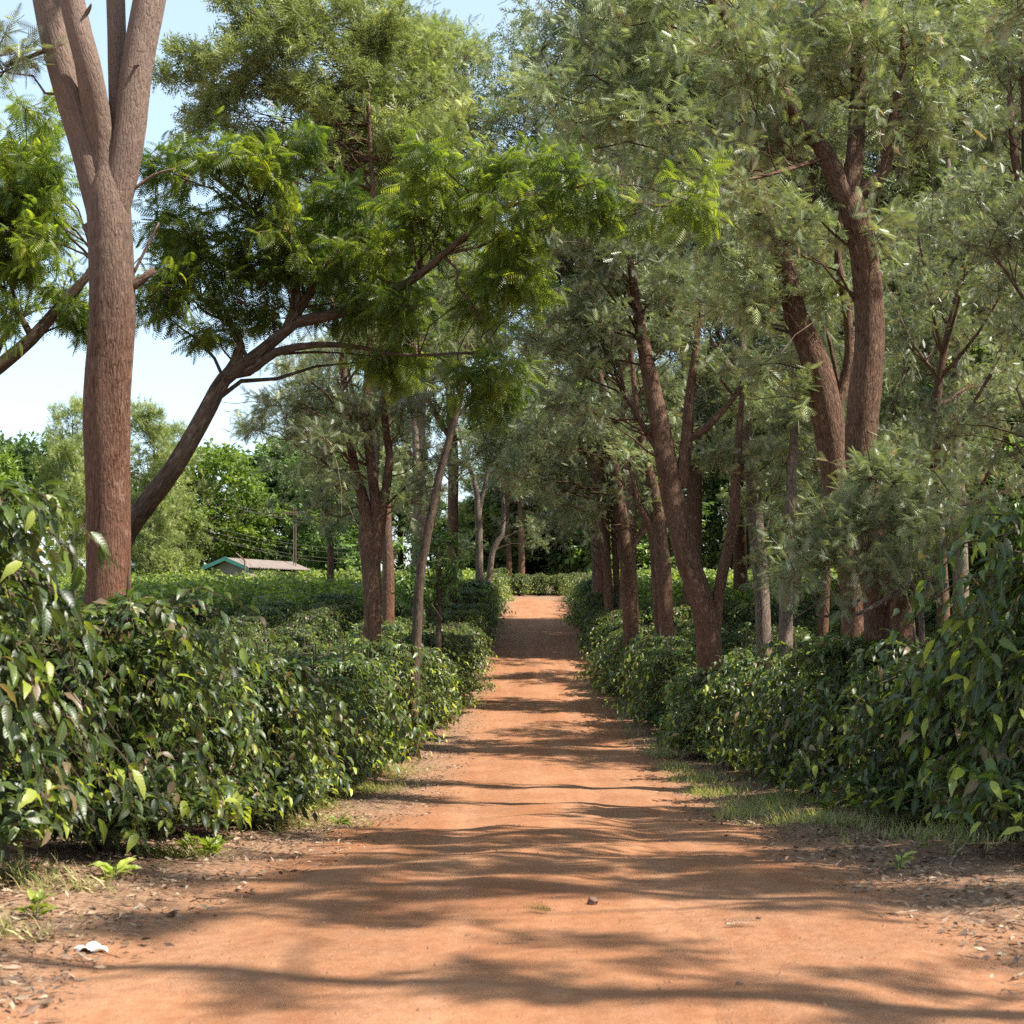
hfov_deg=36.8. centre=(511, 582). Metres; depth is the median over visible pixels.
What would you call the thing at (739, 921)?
fallen frond
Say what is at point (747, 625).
coffee bush
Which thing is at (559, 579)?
coffee bush
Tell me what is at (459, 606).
coffee bush
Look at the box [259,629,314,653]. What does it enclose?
coffee bush
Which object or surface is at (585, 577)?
coffee bush
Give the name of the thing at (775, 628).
coffee bush
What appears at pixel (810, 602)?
coffee bush
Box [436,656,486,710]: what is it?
coffee bush
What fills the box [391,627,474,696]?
coffee bush
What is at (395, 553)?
background tree
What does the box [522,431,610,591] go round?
silky oak
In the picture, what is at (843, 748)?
coffee bush
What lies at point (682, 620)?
coffee bush
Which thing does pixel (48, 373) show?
sky
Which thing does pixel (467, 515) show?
background tree
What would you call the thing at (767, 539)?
background tree
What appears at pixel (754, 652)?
coffee bush
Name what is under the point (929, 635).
coffee bush
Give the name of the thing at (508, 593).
coffee bush
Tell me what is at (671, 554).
background tree
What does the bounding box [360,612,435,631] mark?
coffee bush
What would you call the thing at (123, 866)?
weed
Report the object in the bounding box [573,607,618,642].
coffee bush
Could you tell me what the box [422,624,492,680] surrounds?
coffee bush
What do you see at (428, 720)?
coffee bush
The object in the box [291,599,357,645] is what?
coffee bush
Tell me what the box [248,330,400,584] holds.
background tree
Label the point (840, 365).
background tree
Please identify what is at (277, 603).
coffee bush
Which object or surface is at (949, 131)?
background tree
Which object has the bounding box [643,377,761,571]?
background tree
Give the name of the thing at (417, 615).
slender tree
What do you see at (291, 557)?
power line
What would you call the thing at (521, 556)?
silky oak
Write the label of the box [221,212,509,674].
silky oak
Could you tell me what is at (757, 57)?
silky oak
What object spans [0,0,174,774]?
silky oak
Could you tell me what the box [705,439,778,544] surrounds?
background tree
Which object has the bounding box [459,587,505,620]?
coffee bush
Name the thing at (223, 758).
coffee bush
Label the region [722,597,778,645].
coffee bush
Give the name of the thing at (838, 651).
coffee bush
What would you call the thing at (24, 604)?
coffee bush
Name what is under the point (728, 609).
coffee bush
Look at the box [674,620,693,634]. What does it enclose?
coffee bush
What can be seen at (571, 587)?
coffee bush
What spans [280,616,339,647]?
coffee bush
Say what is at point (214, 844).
weed
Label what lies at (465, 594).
coffee bush
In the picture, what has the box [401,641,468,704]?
coffee bush
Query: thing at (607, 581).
silky oak
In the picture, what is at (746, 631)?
coffee bush
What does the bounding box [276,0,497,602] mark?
background tree
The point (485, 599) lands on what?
coffee bush
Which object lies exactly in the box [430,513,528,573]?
background tree
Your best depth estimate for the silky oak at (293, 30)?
49.38 m
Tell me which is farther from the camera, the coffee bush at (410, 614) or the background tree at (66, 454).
the background tree at (66, 454)
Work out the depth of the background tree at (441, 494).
144.26 m
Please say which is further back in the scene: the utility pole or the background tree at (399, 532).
the background tree at (399, 532)
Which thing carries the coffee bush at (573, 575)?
on the ground at (826, 952)
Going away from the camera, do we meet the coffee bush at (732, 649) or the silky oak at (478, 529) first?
the coffee bush at (732, 649)
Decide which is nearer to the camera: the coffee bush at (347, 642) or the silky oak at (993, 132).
the silky oak at (993, 132)
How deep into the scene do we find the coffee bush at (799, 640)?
42.38 m
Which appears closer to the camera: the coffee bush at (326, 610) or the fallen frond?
the fallen frond
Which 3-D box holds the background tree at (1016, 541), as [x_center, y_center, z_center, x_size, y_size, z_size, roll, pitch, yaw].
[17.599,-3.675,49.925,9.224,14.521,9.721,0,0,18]
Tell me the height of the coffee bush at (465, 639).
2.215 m
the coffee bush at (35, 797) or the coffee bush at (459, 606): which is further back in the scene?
the coffee bush at (459, 606)
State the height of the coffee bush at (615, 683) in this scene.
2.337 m
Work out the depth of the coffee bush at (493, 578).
88.53 m
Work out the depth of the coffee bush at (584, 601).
66.47 m
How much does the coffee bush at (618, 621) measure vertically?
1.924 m
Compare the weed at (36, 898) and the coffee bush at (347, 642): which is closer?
the weed at (36, 898)
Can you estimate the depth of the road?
8.95 m
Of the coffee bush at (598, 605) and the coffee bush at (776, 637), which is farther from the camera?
the coffee bush at (598, 605)
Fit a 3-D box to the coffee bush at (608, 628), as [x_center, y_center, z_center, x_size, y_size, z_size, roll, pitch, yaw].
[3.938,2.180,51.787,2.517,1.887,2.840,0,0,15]
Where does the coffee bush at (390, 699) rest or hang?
on the ground at (826, 952)
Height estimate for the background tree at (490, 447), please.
25.523 m
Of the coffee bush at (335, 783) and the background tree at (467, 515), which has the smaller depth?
the coffee bush at (335, 783)
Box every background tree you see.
[0,429,84,540]
[0,451,64,572]
[27,392,85,573]
[48,469,156,571]
[130,393,202,574]
[131,437,293,572]
[131,480,229,571]
[132,418,217,571]
[187,452,313,570]
[213,434,356,567]
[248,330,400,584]
[273,409,403,566]
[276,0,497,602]
[277,449,407,572]
[294,8,544,628]
[321,14,561,603]
[343,419,410,562]
[380,394,461,564]
[381,499,464,571]
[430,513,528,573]
[439,423,530,571]
[440,490,567,594]
[443,0,787,616]
[453,0,736,600]
[496,475,638,594]
[503,533,568,589]
[510,372,677,581]
[528,0,843,619]
[538,460,718,572]
[543,469,648,585]
[621,0,974,625]
[639,400,703,567]
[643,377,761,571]
[647,460,715,537]
[659,1,874,596]
[696,383,810,571]
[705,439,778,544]
[713,253,913,635]
[736,0,1023,604]
[746,463,894,568]
[752,244,976,518]
[754,1,970,435]
[818,0,1021,550]
[830,387,1002,595]
[841,159,1023,642]
[861,0,1023,444]
[883,351,1023,633]
[897,153,1023,507]
[923,275,1023,604]
[945,31,1021,475]
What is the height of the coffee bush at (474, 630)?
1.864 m
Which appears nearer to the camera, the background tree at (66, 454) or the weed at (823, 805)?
the weed at (823, 805)
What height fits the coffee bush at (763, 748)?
2.628 m
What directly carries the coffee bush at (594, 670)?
on the ground at (826, 952)
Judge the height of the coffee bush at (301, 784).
2.135 m
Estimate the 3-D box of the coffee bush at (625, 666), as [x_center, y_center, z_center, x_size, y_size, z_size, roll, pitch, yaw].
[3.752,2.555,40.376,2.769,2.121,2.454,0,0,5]
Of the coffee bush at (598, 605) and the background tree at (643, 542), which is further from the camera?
the background tree at (643, 542)
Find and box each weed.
[10,888,59,917]
[88,857,141,879]
[172,831,203,852]
[189,834,235,854]
[327,811,353,826]
[815,796,839,809]
[884,851,916,871]
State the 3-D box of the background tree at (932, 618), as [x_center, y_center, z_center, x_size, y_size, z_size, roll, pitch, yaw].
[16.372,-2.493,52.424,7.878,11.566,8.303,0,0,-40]
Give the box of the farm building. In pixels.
[201,557,309,577]
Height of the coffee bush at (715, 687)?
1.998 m
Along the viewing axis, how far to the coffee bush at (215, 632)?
48.05 m
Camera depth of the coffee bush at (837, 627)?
48.62 m
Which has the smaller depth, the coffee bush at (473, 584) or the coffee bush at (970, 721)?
the coffee bush at (970, 721)
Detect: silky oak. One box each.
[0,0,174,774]
[151,0,473,624]
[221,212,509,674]
[367,216,483,566]
[427,357,520,579]
[479,375,568,586]
[481,316,671,703]
[485,357,560,582]
[488,0,910,665]
[495,369,579,595]
[501,126,788,753]
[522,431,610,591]
[530,400,648,610]
[543,262,711,637]
[586,445,656,599]
[661,0,1008,668]
[674,185,818,659]
[725,305,847,655]
[755,409,1014,651]
[875,144,1023,640]
[928,1,1023,267]
[975,0,1023,51]
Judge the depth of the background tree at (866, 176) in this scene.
65.10 m
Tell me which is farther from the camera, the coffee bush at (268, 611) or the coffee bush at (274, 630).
the coffee bush at (268, 611)
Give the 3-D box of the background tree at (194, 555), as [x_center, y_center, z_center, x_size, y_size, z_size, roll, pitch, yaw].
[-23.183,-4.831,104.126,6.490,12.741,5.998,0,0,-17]
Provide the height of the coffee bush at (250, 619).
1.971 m
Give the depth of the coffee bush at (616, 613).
55.23 m
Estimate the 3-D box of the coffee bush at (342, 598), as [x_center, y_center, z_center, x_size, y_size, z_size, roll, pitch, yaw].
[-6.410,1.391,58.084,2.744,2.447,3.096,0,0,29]
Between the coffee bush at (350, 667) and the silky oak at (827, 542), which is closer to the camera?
the silky oak at (827, 542)
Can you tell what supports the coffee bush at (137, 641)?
on the ground at (826, 952)
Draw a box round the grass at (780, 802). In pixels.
[0,654,1023,943]
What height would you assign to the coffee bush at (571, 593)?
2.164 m
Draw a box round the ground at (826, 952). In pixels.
[0,586,1023,1023]
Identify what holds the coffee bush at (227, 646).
on the ground at (826, 952)
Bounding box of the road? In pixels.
[51,599,1006,1023]
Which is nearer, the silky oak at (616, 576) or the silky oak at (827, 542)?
the silky oak at (827, 542)
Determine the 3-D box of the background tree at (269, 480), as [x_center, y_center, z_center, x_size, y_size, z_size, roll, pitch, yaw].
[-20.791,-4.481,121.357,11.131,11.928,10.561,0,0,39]
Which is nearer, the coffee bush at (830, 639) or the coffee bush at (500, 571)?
the coffee bush at (830, 639)
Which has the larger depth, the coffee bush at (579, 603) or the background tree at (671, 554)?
the background tree at (671, 554)
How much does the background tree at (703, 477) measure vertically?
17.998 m
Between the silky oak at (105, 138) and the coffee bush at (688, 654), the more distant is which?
the coffee bush at (688, 654)
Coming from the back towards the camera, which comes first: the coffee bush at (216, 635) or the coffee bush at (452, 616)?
the coffee bush at (452, 616)
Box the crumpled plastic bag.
[74,941,107,951]
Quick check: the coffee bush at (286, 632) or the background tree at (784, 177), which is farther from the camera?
the background tree at (784, 177)
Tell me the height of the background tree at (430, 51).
23.665 m
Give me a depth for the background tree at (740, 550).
69.70 m
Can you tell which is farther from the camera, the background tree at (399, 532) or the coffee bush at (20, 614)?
the background tree at (399, 532)
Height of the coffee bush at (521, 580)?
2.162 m
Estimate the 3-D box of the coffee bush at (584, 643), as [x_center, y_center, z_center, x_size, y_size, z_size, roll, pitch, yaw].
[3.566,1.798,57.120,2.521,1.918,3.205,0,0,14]
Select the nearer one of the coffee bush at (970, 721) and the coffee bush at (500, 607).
the coffee bush at (970, 721)
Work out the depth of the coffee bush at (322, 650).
35.67 m
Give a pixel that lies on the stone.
(592, 900)
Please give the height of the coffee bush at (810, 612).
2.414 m
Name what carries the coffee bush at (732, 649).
on the ground at (826, 952)
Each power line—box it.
[205,530,352,553]
[205,535,356,560]
[209,526,355,549]
[227,504,350,516]
[227,542,359,564]
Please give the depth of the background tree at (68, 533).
109.41 m
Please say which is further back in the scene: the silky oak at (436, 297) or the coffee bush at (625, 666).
the silky oak at (436, 297)
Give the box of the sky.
[0,0,1015,570]
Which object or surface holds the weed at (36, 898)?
on the ground at (826, 952)
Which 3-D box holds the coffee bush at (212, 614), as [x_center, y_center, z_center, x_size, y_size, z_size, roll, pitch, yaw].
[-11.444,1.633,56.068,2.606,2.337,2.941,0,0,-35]
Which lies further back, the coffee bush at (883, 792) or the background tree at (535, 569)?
the background tree at (535, 569)
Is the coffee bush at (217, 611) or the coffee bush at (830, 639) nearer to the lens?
the coffee bush at (830, 639)
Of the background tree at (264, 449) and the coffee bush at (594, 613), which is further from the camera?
the background tree at (264, 449)
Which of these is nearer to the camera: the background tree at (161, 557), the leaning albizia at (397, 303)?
the leaning albizia at (397, 303)
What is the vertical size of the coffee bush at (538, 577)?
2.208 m
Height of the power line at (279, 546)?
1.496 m
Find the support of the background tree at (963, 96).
on the ground at (826, 952)
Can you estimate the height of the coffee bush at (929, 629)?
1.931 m
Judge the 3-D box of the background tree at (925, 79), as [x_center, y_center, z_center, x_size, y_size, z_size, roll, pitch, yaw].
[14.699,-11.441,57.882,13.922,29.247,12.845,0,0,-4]
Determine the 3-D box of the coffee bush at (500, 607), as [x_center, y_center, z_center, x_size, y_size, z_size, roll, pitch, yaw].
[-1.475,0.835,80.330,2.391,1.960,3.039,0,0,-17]
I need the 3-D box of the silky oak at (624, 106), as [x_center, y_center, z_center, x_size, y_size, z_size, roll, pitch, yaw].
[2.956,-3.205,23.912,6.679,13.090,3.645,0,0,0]
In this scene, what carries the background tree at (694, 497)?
on the ground at (826, 952)
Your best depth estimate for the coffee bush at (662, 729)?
32.51 m
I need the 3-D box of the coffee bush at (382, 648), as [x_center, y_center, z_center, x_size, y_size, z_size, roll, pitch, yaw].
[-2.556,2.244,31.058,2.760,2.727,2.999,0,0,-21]
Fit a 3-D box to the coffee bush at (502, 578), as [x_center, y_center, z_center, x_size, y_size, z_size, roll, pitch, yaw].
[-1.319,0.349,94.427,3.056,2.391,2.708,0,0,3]
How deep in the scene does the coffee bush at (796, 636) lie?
44.31 m
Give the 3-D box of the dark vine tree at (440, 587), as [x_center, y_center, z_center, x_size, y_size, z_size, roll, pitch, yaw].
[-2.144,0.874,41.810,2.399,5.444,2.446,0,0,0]
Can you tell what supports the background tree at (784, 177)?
on the ground at (826, 952)
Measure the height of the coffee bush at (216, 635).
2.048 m
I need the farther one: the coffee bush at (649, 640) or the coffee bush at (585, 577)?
the coffee bush at (585, 577)
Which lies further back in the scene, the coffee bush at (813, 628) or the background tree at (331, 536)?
the background tree at (331, 536)
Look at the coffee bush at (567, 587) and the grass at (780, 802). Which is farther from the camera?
the coffee bush at (567, 587)
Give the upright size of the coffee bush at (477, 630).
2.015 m
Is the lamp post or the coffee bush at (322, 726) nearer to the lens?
the coffee bush at (322, 726)
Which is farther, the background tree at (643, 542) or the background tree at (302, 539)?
the background tree at (643, 542)
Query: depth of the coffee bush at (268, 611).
55.52 m
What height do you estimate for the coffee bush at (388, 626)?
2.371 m
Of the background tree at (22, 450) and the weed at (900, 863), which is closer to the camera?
the weed at (900, 863)
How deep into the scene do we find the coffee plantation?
66.17 m
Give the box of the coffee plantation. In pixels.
[0,564,976,628]
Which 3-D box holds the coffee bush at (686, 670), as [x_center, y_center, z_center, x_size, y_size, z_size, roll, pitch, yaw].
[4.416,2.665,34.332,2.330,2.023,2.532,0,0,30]
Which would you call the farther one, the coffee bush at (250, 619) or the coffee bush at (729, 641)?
the coffee bush at (250, 619)
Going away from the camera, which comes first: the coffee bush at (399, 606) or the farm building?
the coffee bush at (399, 606)
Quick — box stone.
[587,897,597,904]
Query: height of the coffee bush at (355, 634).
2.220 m
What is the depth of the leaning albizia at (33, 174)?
18.60 m
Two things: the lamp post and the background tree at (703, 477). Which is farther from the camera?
the background tree at (703, 477)
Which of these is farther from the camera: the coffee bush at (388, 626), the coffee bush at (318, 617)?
the coffee bush at (318, 617)
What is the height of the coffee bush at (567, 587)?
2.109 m
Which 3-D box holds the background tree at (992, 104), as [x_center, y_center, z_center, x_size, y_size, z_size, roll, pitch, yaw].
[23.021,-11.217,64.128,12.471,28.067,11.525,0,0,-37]
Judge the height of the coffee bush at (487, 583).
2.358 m
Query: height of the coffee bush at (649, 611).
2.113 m
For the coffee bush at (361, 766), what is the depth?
22.64 m
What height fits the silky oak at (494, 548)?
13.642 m
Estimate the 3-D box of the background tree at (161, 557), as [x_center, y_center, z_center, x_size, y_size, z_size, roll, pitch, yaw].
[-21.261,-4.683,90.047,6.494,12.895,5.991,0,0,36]
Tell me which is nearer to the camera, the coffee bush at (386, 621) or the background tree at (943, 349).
the background tree at (943, 349)
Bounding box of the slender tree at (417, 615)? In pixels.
[406,306,518,756]
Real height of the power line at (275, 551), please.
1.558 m
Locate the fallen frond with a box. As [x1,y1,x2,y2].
[722,916,761,926]
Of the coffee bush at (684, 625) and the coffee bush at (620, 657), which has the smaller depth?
the coffee bush at (620, 657)
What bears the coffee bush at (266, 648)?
on the ground at (826, 952)
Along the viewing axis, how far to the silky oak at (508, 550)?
129.84 m
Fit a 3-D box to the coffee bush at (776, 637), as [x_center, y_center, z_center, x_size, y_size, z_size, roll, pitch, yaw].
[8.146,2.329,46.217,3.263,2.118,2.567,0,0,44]
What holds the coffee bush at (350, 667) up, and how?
on the ground at (826, 952)
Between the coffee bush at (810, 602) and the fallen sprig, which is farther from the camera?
the coffee bush at (810, 602)
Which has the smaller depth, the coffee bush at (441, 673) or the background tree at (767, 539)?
the coffee bush at (441, 673)
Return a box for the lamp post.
[236,552,245,578]
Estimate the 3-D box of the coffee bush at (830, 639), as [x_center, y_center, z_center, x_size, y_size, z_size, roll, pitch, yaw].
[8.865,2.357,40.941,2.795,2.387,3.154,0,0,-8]
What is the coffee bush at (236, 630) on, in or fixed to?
on the ground at (826, 952)
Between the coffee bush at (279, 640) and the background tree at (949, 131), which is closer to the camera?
the coffee bush at (279, 640)
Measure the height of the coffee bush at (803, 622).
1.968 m
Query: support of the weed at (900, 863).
on the ground at (826, 952)
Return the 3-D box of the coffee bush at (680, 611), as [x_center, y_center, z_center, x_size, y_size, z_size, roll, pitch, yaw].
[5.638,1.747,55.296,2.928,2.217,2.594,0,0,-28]
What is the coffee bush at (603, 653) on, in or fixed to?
on the ground at (826, 952)
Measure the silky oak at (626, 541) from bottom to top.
11.352 m
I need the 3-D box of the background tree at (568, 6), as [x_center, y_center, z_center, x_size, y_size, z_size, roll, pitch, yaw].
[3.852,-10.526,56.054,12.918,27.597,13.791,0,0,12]
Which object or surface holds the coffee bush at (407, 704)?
on the ground at (826, 952)
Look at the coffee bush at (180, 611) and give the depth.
53.85 m
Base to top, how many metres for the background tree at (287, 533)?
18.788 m
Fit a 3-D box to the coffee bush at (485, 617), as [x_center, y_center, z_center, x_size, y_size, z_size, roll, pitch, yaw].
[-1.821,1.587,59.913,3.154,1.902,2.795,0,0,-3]
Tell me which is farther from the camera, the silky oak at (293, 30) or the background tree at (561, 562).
the background tree at (561, 562)
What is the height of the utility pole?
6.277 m
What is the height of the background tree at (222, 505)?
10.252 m
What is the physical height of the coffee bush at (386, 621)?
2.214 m
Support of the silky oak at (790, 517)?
on the ground at (826, 952)
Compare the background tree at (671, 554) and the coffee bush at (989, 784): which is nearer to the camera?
the coffee bush at (989, 784)
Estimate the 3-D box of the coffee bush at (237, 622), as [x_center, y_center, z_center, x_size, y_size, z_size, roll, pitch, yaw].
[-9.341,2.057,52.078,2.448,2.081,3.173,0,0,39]
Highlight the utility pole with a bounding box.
[282,508,306,570]
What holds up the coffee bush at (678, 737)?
on the ground at (826, 952)
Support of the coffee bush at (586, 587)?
on the ground at (826, 952)
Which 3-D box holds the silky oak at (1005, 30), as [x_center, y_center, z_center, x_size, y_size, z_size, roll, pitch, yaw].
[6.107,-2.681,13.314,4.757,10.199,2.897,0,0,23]
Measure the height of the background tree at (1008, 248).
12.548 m
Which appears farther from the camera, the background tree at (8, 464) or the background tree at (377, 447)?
the background tree at (8, 464)
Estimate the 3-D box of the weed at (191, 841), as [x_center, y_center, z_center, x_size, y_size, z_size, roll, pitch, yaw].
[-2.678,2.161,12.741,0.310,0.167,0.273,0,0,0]
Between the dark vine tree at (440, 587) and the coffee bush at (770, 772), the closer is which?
the coffee bush at (770, 772)
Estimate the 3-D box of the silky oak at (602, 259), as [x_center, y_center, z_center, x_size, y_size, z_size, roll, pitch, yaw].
[2.669,-3.099,31.713,6.281,13.523,4.319,0,0,0]
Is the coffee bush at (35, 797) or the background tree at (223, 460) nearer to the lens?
the coffee bush at (35, 797)
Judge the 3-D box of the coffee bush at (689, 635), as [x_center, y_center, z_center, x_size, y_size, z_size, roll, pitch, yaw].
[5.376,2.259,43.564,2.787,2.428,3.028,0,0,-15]
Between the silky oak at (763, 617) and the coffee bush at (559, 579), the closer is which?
the silky oak at (763, 617)
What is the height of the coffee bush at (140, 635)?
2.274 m
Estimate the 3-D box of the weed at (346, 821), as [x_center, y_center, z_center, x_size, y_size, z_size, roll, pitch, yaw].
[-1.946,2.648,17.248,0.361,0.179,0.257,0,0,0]
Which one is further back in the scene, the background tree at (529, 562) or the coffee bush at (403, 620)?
the background tree at (529, 562)
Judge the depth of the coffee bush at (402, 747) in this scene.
26.70 m
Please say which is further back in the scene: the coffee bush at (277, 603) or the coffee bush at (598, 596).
the coffee bush at (598, 596)
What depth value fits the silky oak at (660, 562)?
40.89 m
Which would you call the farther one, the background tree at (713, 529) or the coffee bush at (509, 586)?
the background tree at (713, 529)
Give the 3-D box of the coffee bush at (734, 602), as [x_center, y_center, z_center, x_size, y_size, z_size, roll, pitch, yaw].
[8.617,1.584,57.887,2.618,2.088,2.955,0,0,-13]
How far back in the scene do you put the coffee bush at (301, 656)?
32.03 m
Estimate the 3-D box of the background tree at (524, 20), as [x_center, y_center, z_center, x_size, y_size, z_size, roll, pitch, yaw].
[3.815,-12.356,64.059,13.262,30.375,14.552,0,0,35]
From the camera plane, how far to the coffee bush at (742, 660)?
26.09 m
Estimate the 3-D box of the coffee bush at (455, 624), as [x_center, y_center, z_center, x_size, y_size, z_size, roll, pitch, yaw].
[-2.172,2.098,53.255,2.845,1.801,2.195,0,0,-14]
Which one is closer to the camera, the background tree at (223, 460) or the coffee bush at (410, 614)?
the coffee bush at (410, 614)
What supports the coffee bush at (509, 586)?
on the ground at (826, 952)
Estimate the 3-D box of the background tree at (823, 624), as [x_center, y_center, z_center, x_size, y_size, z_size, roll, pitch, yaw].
[9.527,-3.366,48.009,5.616,13.832,6.092,0,0,-44]
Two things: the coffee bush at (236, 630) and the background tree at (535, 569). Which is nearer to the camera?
the coffee bush at (236, 630)
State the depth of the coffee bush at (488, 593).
65.56 m
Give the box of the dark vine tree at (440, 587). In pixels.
[391,520,476,656]
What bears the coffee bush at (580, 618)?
on the ground at (826, 952)
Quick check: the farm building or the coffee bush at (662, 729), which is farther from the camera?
the farm building
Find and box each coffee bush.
[0,478,146,862]
[0,567,277,857]
[6,605,37,626]
[8,598,52,618]
[75,647,299,835]
[132,623,155,639]
[134,631,197,652]
[175,600,196,629]
[176,634,271,660]
[177,596,221,631]
[187,637,371,826]
[194,605,226,631]
[194,626,229,643]
[200,626,240,644]
[203,617,262,635]
[210,623,263,645]
[221,612,278,634]
[223,631,297,651]
[225,637,292,655]
[232,601,291,631]
[233,643,314,663]
[237,658,378,811]
[255,596,300,627]
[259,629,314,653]
[261,621,324,647]
[263,622,331,647]
[268,675,352,798]
[272,638,351,659]
[273,643,431,784]
[280,605,350,644]
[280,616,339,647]
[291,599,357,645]
[294,666,389,789]
[300,604,346,643]
[308,587,363,637]
[320,646,421,764]
[331,628,398,646]
[331,630,362,649]
[338,628,448,746]
[341,620,411,642]
[346,616,425,642]
[347,600,411,631]
[347,658,436,734]
[348,633,459,732]
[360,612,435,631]
[362,649,411,753]
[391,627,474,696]
[398,606,435,630]
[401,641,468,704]
[405,645,465,724]
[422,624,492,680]
[426,605,495,654]
[426,623,494,678]
[429,598,501,645]
[432,599,506,642]
[434,588,497,629]
[434,617,488,662]
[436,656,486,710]
[441,626,496,694]
[446,622,497,670]
[447,586,500,631]
[457,575,501,621]
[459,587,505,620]
[470,576,515,614]
[474,573,511,604]
[478,589,510,629]
[483,572,515,602]
[493,567,510,597]
[493,572,515,597]
[495,590,507,612]
[504,580,513,601]
[508,572,535,595]
[528,571,550,595]
[539,573,571,595]
[557,575,591,607]
[558,574,584,602]
[559,576,612,622]
[560,595,591,624]
[561,570,591,595]
[563,591,591,626]
[565,579,577,600]
[568,574,587,606]
[570,589,619,631]
[572,597,618,637]
[572,629,620,684]
[573,593,595,627]
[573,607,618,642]
[576,606,615,650]
[578,622,653,690]
[580,608,648,652]
[580,613,621,660]
[589,625,654,698]
[594,620,641,666]
[599,627,658,702]
[602,627,693,716]
[602,645,685,711]
[619,639,696,727]
[638,603,691,627]
[640,604,692,630]
[650,658,755,757]
[651,655,754,735]
[654,664,696,733]
[674,615,693,621]
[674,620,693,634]
[675,628,730,648]
[684,667,762,767]
[694,629,777,662]
[702,643,785,770]
[704,627,853,770]
[722,597,754,630]
[722,597,754,633]
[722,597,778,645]
[722,641,751,664]
[723,641,796,671]
[727,653,845,794]
[731,620,778,637]
[741,626,774,644]
[749,620,811,646]
[749,621,919,801]
[755,630,808,645]
[773,630,815,646]
[789,624,1012,827]
[793,598,840,631]
[793,614,837,635]
[793,632,813,646]
[802,598,818,616]
[802,618,840,636]
[806,628,839,645]
[808,662,968,815]
[815,620,840,634]
[878,504,1023,841]
[878,597,1023,832]
[915,621,936,640]
[918,624,936,642]
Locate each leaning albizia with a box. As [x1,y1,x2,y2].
[0,74,88,374]
[81,99,734,609]
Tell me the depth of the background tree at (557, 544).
138.02 m
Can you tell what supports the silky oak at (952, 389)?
on the ground at (826, 952)
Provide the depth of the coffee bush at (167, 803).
11.90 m
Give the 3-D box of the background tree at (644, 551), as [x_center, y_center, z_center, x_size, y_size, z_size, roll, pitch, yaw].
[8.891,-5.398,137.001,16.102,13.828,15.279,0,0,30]
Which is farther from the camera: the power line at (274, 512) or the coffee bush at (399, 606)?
the power line at (274, 512)
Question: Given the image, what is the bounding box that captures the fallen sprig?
[523,902,550,912]

